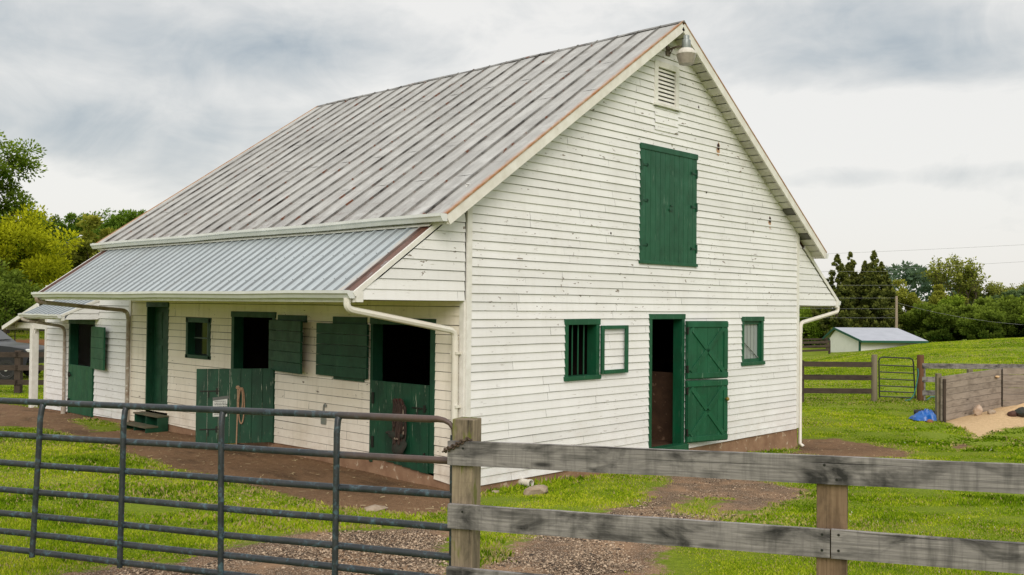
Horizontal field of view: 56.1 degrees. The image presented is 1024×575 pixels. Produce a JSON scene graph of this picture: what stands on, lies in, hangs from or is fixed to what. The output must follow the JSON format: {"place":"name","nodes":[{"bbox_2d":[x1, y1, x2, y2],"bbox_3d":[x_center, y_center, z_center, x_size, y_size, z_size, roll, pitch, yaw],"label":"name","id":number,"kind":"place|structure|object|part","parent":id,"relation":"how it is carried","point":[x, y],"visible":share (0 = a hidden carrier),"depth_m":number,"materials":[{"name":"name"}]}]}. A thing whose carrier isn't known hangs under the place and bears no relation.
{"place":"outdoors","nodes":[
{"label":"outdoors","id":0,"kind":"place"},
{"bbox_2d":[109,478,808,574],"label":"gravel","id":1,"kind":"structure","parent":0,"point":[431,565],"depth_m":8.15,"materials":[{"name":"grey gravel"}]},
{"bbox_2d":[0,314,1023,574],"bbox_3d":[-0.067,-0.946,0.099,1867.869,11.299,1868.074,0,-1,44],"label":"ground","id":2,"kind":"structure","parent":0,"point":[246,464],"depth_m":12.42,"materials":[{"name":"green plant"}]},
{"bbox_2d":[0,259,28,305],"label":"broadleaf tree","id":3,"kind":"object","parent":2,"relation":"on","point":[14,274],"visible":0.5,"depth_m":46.62,"materials":[{"name":"green plant"}]},
{"bbox_2d":[0,330,43,379],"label":"pickup truck","id":4,"kind":"object","parent":2,"relation":"on","point":[8,343],"visible":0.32,"depth_m":33.04,"materials":[{"name":"grey paint"}]},
{"bbox_3d":[-19.302,1.631,33.972,2.530,0.455,1.530,1,-1,0],"label":"window","id":5,"kind":"part","parent":4,"relation":"part of","materials":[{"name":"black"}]},
{"bbox_2d":[0,350,43,392],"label":"board fence","id":6,"kind":"object","parent":2,"relation":"on","point":[18,367],"visible":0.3,"depth_m":27.85,"materials":[{"name":"wood"}]},
{"bbox_2d":[0,276,44,333],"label":"broadleaf tree","id":7,"kind":"object","parent":2,"relation":"on","point":[18,298],"visible":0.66,"depth_m":45.27,"materials":[{"name":"green plant"}]},
{"bbox_2d":[0,131,47,226],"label":"broadleaf tree","id":8,"kind":"object","parent":2,"relation":"on","point":[23,160],"visible":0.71,"depth_m":59.12,"materials":[{"name":"green plant"}]},
{"bbox_2d":[3,202,63,235],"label":"woodland tree","id":9,"kind":"object","parent":2,"relation":"on","point":[39,217],"depth_m":192.89,"materials":[{"name":"green plant"}]},
{"bbox_2d":[0,202,84,332],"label":"yellow green tree","id":10,"kind":"object","parent":2,"relation":"on","point":[30,240],"visible":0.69,"depth_m":55.00,"materials":[{"name":"green plant"}]},
{"bbox_2d":[39,214,65,240],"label":"woodland tree","id":11,"kind":"object","parent":2,"relation":"on","point":[56,220],"visible":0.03,"depth_m":188.03,"materials":[{"name":"green plant"}]},
{"bbox_2d":[52,212,102,243],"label":"woodland tree","id":12,"kind":"object","parent":2,"relation":"on","point":[69,217],"visible":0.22,"depth_m":194.07,"materials":[{"name":"green plant"}]},
{"bbox_2d":[55,214,116,270],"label":"leafy bush","id":13,"kind":"object","parent":2,"relation":"on","point":[85,252],"visible":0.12,"depth_m":71.20,"materials":[{"name":"green plant"}]},
{"bbox_2d":[83,207,128,237],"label":"woodland tree","id":14,"kind":"object","parent":2,"relation":"on","point":[96,230],"visible":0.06,"depth_m":190.07,"materials":[{"name":"green plant"}]},
{"bbox_2d":[104,208,146,229],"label":"woodland tree","id":15,"kind":"object","parent":2,"relation":"on","point":[119,221],"visible":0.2,"depth_m":183.43,"materials":[{"name":"green plant"}]},
{"bbox_2d":[127,411,168,432],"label":"wooden steps","id":16,"kind":"structure","parent":2,"relation":"on","point":[149,422],"depth_m":18.16,"materials":[{"name":"green paint"}]},
{"bbox_2d":[364,504,387,511],"bbox_3d":[-1.510,2.470,10.692,0.166,0.105,0.304,0,-1,44],"label":"stone","id":17,"kind":"object","parent":2,"relation":"on","point":[375,507],"visible":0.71,"depth_m":10.63,"materials":[{"name":"beige stone"}]},
{"bbox_2d":[2,20,840,491],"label":"barn","id":18,"kind":"structure","parent":2,"relation":"on","point":[614,242],"depth_m":15.47,"materials":[{"name":"white paint"}]},
{"bbox_2d":[67,364,92,416],"bbox_3d":[-9.380,2.225,20.875,1.226,1.060,0.077,0,-1,44],"label":"door leaf","id":19,"kind":"structure","parent":18,"relation":"in","point":[80,388],"depth_m":20.85,"materials":[{"name":"green paint"}]},
{"bbox_2d":[90,326,105,369],"bbox_3d":[-8.691,1.271,20.182,0.040,0.890,0.863,1,-1,-40],"label":"door leaf","id":20,"kind":"structure","parent":18,"relation":"in","point":[98,334],"depth_m":20.11,"materials":[{"name":"green paint"}]},
{"bbox_2d":[153,307,167,403],"bbox_3d":[-6.726,1.309,18.609,0.820,2.000,0.054,0,-1,44],"label":"panel door","id":21,"kind":"structure","parent":18,"relation":"in","point":[161,313],"depth_m":18.67,"materials":[{"name":"green paint"}]},
{"bbox_2d":[185,317,212,359],"bbox_3d":[-5.629,0.919,17.477,0.929,0.743,0.184,0,-1,44],"label":"window","id":22,"kind":"structure","parent":18,"relation":"in","point":[198,330],"depth_m":17.62,"materials":[{"name":"green paint"}]},
{"bbox_2d":[213,396,228,416],"bbox_3d":[-4.677,1.904,15.437,0.254,0.335,0.008,1,-1,-15],"label":"paper notice","id":23,"kind":"object","parent":18,"relation":"attached to","point":[221,401],"visible":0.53,"depth_m":15.43,"materials":[{"name":"white paper"}]},
{"bbox_2d":[195,368,273,443],"bbox_3d":[-4.466,1.909,15.499,1.196,1.200,0.078,1,-1,-15],"label":"door leaf","id":24,"kind":"structure","parent":18,"relation":"in","point":[254,428],"depth_m":15.51,"materials":[{"name":"green paint"}]},
{"bbox_2d":[236,386,244,444],"bbox_3d":[-4.382,2.098,15.488,0.149,1.037,0.047,1,-1,-15],"label":"lead rope","id":25,"kind":"object","parent":18,"relation":"hanging from","point":[238,395],"visible":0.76,"depth_m":15.48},
{"bbox_2d":[268,320,302,373],"bbox_3d":[-3.615,0.935,15.319,0.040,0.817,1.175,1,-1,-38],"label":"door leaf","id":26,"kind":"structure","parent":18,"relation":"in","point":[279,360],"depth_m":15.25,"materials":[{"name":"green paint"}]},
{"bbox_2d":[321,403,326,424],"bbox_3d":[-2.878,1.928,14.695,0.134,0.324,0.030,0,-1,44],"label":"hanging bracket","id":27,"kind":"object","parent":18,"relation":"attached to","point":[323,420],"visible":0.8,"depth_m":14.68,"materials":[{"name":"grey metal"}]},
{"bbox_2d":[316,323,368,378],"bbox_3d":[-2.546,0.937,14.369,1.258,0.795,0.040,0,-1,44],"label":"door leaf","id":28,"kind":"structure","parent":18,"relation":"in","point":[359,338],"depth_m":14.32,"materials":[{"name":"green paint"}]},
{"bbox_2d":[385,398,406,453],"bbox_3d":[-1.629,1.964,13.385,0.449,0.860,0.149,0,-1,44],"label":"horse halter","id":29,"kind":"object","parent":18,"relation":"hanging from","point":[398,438],"visible":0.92,"depth_m":13.29,"materials":[{"name":"fabric"}]},
{"bbox_2d":[370,380,429,473],"bbox_3d":[-1.594,1.931,13.468,1.266,1.192,0.077,0,-1,44],"label":"door leaf","id":30,"kind":"structure","parent":18,"relation":"in","point":[416,397],"depth_m":13.37,"materials":[{"name":"green paint"}]},
{"bbox_2d":[561,319,628,380],"bbox_3d":[1.228,0.929,14.598,0.244,0.908,1.478,0,-1,44],"label":"window","id":31,"kind":"structure","parent":18,"relation":"in","point":[594,354],"depth_m":14.59,"materials":[{"name":"green paint"}]},
{"bbox_2d":[638,142,697,266],"bbox_3d":[2.619,-1.339,15.983,0.051,1.936,1.669,0,-1,44],"label":"loft door","id":32,"kind":"structure","parent":18,"relation":"in","point":[668,210],"depth_m":15.93,"materials":[{"name":"green paint"}]},
{"bbox_2d":[665,35,695,65],"bbox_3d":[2.750,-3.874,15.749,0.575,0.475,0.321,0,-1,44],"label":"yard lamp","id":33,"kind":"object","parent":18,"relation":"attached to","point":[686,54],"visible":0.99,"depth_m":15.60,"materials":[{"name":"metal"}]},
{"bbox_2d":[685,321,727,379],"bbox_3d":[3.346,1.069,16.499,0.938,0.990,0.070,1,-1,-31],"label":"door leaf","id":34,"kind":"structure","parent":18,"relation":"in","point":[706,342],"depth_m":16.47,"materials":[{"name":"green paint"}]},
{"bbox_2d":[685,379,728,442],"bbox_3d":[3.354,2.111,16.449,0.938,1.055,0.137,1,-1,-30],"label":"door leaf","id":35,"kind":"structure","parent":18,"relation":"in","point":[706,401],"depth_m":16.46,"materials":[{"name":"green paint"}]},
{"bbox_2d":[741,317,764,365],"bbox_3d":[4.443,0.996,17.997,0.210,0.905,0.833,0,-1,44],"label":"window","id":36,"kind":"structure","parent":18,"relation":"in","point":[752,337],"depth_m":18.04,"materials":[{"name":"green paint"}]},
{"bbox_2d":[1,410,900,512],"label":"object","id":37,"kind":"object","parent":2,"relation":"on","point":[322,469],"visible":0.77,"depth_m":14.15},
{"bbox_2d":[0,330,1023,574],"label":"grass","id":38,"kind":"structure","parent":2,"relation":"on","point":[792,514],"depth_m":11.59,"materials":[{"name":"green plant"}]},
{"bbox_2d":[523,485,547,494],"bbox_3d":[0.338,2.702,12.768,0.228,0.160,0.456,0,-1,44],"label":"stone","id":39,"kind":"object","parent":2,"relation":"on","point":[535,489],"visible":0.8,"depth_m":12.67,"materials":[{"name":"beige stone"}]},
{"bbox_2d":[446,417,1023,574],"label":"board fence","id":40,"kind":"object","parent":2,"relation":"on","point":[832,543],"visible":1,"depth_m":5.08,"materials":[{"name":"grey wood"}]},
{"bbox_2d":[0,398,452,574],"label":"pipe gate","id":41,"kind":"structure","parent":40,"relation":"attached to","point":[336,454],"depth_m":6.34,"materials":[{"name":"paint"}]},
{"bbox_2d":[442,437,471,452],"bbox_3d":[-0.327,0.928,5.662,0.181,0.101,0.059,0,-1,10],"label":"gate chain","id":42,"kind":"object","parent":40,"relation":"hanging from","point":[449,448],"visible":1,"depth_m":5.65,"materials":[{"name":"metal"}]},
{"bbox_2d":[802,307,825,340],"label":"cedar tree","id":43,"kind":"object","parent":2,"relation":"on","point":[818,309],"visible":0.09,"depth_m":112.26,"materials":[{"name":"green plant"}]},
{"bbox_2d":[802,338,827,348],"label":"board fence","id":44,"kind":"object","parent":2,"relation":"on","point":[826,339],"visible":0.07,"depth_m":102.31,"materials":[{"name":"brown wood"}]},
{"bbox_2d":[799,307,832,347],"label":"leafy bush","id":45,"kind":"object","parent":2,"relation":"on","point":[812,327],"visible":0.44,"depth_m":110.34,"materials":[{"name":"green plant"}]},
{"bbox_2d":[802,340,830,353],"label":"board fence","id":46,"kind":"object","parent":2,"relation":"on","point":[828,346],"visible":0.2,"depth_m":91.81,"materials":[{"name":"wood"}]},
{"bbox_2d":[807,253,865,337],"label":"cedar tree","id":47,"kind":"object","parent":2,"relation":"on","point":[846,297],"visible":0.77,"depth_m":109.01,"materials":[{"name":"green plant"}]},
{"bbox_2d":[802,360,871,401],"bbox_3d":[8.315,2.852,27.939,4.225,1.470,0.170,1,-1,0],"label":"board fence","id":48,"kind":"object","parent":2,"relation":"on","point":[836,377],"visible":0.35,"depth_m":27.87,"materials":[{"name":"brown wood"}]},
{"bbox_2d":[832,252,870,327],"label":"cedar tree","id":49,"kind":"object","parent":2,"relation":"on","point":[851,271],"visible":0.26,"depth_m":111.58,"materials":[{"name":"green plant"}]},
{"bbox_2d":[871,355,876,401],"bbox_3d":[10.533,2.784,27.956,0.169,1.660,0.173,0,-1,44],"label":"fence post","id":50,"kind":"object","parent":2,"relation":"on","point":[874,378],"visible":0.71,"depth_m":27.89,"materials":[{"name":"brown wood"}]},
{"bbox_2d":[878,356,915,398],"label":"walk gate","id":51,"kind":"structure","parent":50,"relation":"attached to","point":[879,372],"depth_m":27.92,"materials":[{"name":"black paint"}]},
{"bbox_2d":[848,250,900,328],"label":"cedar tree","id":52,"kind":"object","parent":2,"relation":"on","point":[867,288],"visible":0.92,"depth_m":109.11,"materials":[{"name":"green plant"}]},
{"bbox_2d":[822,327,928,351],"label":"shed","id":53,"kind":"structure","parent":2,"relation":"on","point":[844,339],"depth_m":93.24,"materials":[{"name":"metal"}]},
{"bbox_2d":[866,261,904,329],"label":"cedar tree","id":54,"kind":"object","parent":2,"relation":"on","point":[888,287],"visible":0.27,"depth_m":112.28,"materials":[{"name":"green plant"}]},
{"bbox_2d":[877,296,897,327],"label":"utility pole","id":55,"kind":"object","parent":2,"relation":"on","point":[896,312],"visible":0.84,"depth_m":99.89,"materials":[{"name":"brown wood"}]},
{"bbox_2d":[891,279,923,312],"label":"olive tree","id":56,"kind":"object","parent":2,"relation":"on","point":[907,300],"visible":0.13,"depth_m":124.80,"materials":[{"name":"green plant"}]},
{"bbox_2d":[887,307,930,338],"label":"leafy bush","id":57,"kind":"object","parent":2,"relation":"on","point":[907,319],"visible":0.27,"depth_m":110.54,"materials":[{"name":"green plant"}]},
{"bbox_2d":[832,260,990,309],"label":"wood","id":58,"kind":"object","parent":2,"relation":"on","point":[912,276],"visible":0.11,"depth_m":373.73,"materials":[{"name":"green plant"}]},
{"bbox_2d":[917,355,923,400],"bbox_3d":[11.873,2.776,27.956,0.199,1.630,0.204,0,-1,44],"label":"fence post","id":59,"kind":"object","parent":2,"relation":"on","point":[920,383],"visible":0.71,"depth_m":27.88,"materials":[{"name":"brown wood"}]},
{"bbox_2d":[905,368,933,400],"bbox_3d":[11.926,2.813,27.855,1.069,0.944,0.028,1,-1,0],"label":"cord","id":60,"kind":"object","parent":59,"relation":"hanging from","point":[916,386],"visible":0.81,"depth_m":27.84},
{"bbox_2d":[909,409,938,420],"bbox_3d":[9.990,3.070,23.299,0.598,0.266,0.540,1,-1,0],"label":"tarp","id":61,"kind":"object","parent":2,"relation":"on","point":[924,415],"visible":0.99,"depth_m":23.13,"materials":[{"name":"blue plastic"}]},
{"bbox_2d":[913,284,968,306],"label":"olive tree","id":62,"kind":"object","parent":2,"relation":"on","point":[936,296],"visible":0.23,"depth_m":123.21,"materials":[{"name":"green plant"}]},
{"bbox_2d":[913,301,971,342],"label":"leafy bush","id":63,"kind":"object","parent":2,"relation":"on","point":[940,326],"visible":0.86,"depth_m":106.70,"materials":[{"name":"green plant"}]},
{"bbox_2d":[931,294,973,340],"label":"leafy bush","id":64,"kind":"object","parent":2,"relation":"on","point":[956,301],"visible":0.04,"depth_m":111.73,"materials":[{"name":"green plant"}]},
{"bbox_2d":[920,254,990,304],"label":"open crowned tree","id":65,"kind":"object","parent":2,"relation":"on","point":[960,278],"visible":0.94,"depth_m":125.86,"materials":[{"name":"green plant"}]},
{"bbox_2d":[922,363,1023,400],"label":"board fence","id":66,"kind":"object","parent":2,"relation":"on","point":[925,379],"visible":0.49,"depth_m":27.86,"materials":[{"name":"wood"}]},
{"bbox_2d":[973,405,982,414],"bbox_3d":[11.395,3.005,23.499,0.197,0.285,0.262,-2,-3,66],"label":"stone","id":67,"kind":"object","parent":2,"relation":"on","point":[977,409],"visible":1,"depth_m":23.43,"materials":[{"name":"beige stone"}]},
{"bbox_2d":[935,368,1023,422],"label":"timber bin","id":68,"kind":"object","parent":2,"relation":"on","point":[960,395],"visible":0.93,"depth_m":23.95,"materials":[{"name":"brown wood"}]},
{"bbox_2d":[955,308,1005,339],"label":"leafy bush","id":69,"kind":"object","parent":2,"relation":"on","point":[981,329],"visible":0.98,"depth_m":99.72,"materials":[{"name":"green plant"}]},
{"bbox_2d":[952,278,1009,305],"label":"open crowned tree","id":70,"kind":"object","parent":2,"relation":"on","point":[992,290],"visible":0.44,"depth_m":128.40,"materials":[{"name":"green plant"}]},
{"bbox_2d":[987,409,995,413],"bbox_3d":[11.672,3.037,23.401,0.200,0.147,0.225,0,-1,44],"label":"stone","id":71,"kind":"object","parent":2,"relation":"on","point":[990,411],"visible":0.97,"depth_m":23.33,"materials":[{"name":"beige stone"}]},
{"bbox_2d":[962,301,1023,337],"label":"leafy bush","id":72,"kind":"object","parent":2,"relation":"on","point":[1011,327],"visible":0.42,"depth_m":102.73,"materials":[{"name":"green plant"}]},
{"bbox_2d":[974,294,1023,337],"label":"leafy bush","id":73,"kind":"object","parent":2,"relation":"on","point":[1001,301],"visible":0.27,"depth_m":105.10,"materials":[{"name":"green plant"}]},
{"bbox_2d":[991,289,1023,301],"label":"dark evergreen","id":74,"kind":"object","parent":2,"relation":"on","point":[1019,293],"visible":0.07,"depth_m":115.38,"materials":[{"name":"green plant"}]},
{"bbox_2d":[995,403,1023,410],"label":"sawdust","id":75,"kind":"object","parent":2,"relation":"on","point":[1011,408],"visible":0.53,"depth_m":23.84},
{"bbox_2d":[1007,407,1023,416],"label":"stone","id":76,"kind":"object","parent":75,"relation":"on","point":[1019,411],"visible":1,"depth_m":22.97,"materials":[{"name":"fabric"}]},
{"bbox_2d":[997,283,1023,294],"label":"open crowned tree","id":77,"kind":"object","parent":2,"relation":"on","point":[1017,288],"visible":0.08,"depth_m":131.56,"materials":[{"name":"green plant"}]},
{"bbox_2d":[1018,308,1023,328],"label":"leafy bush","id":78,"kind":"object","parent":2,"relation":"on","point":[1020,318],"visible":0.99,"depth_m":98.34,"materials":[{"name":"green plant"}]},
{"bbox_2d":[0,0,1023,310],"label":"sky","id":79,"kind":"structure","parent":0,"point":[892,126],"materials":[{"name":"white"}]},
{"bbox_2d":[830,245,1009,253],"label":"overhead wire","id":80,"kind":"object","parent":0,"point":[923,249],"visible":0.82,"depth_m":118.11,"materials":[{"name":"black metal"}]},
{"bbox_2d":[855,262,1010,270],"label":"overhead wire","id":81,"kind":"object","parent":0,"point":[952,265],"visible":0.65,"depth_m":118.07,"materials":[{"name":"black metal"}]}
]}

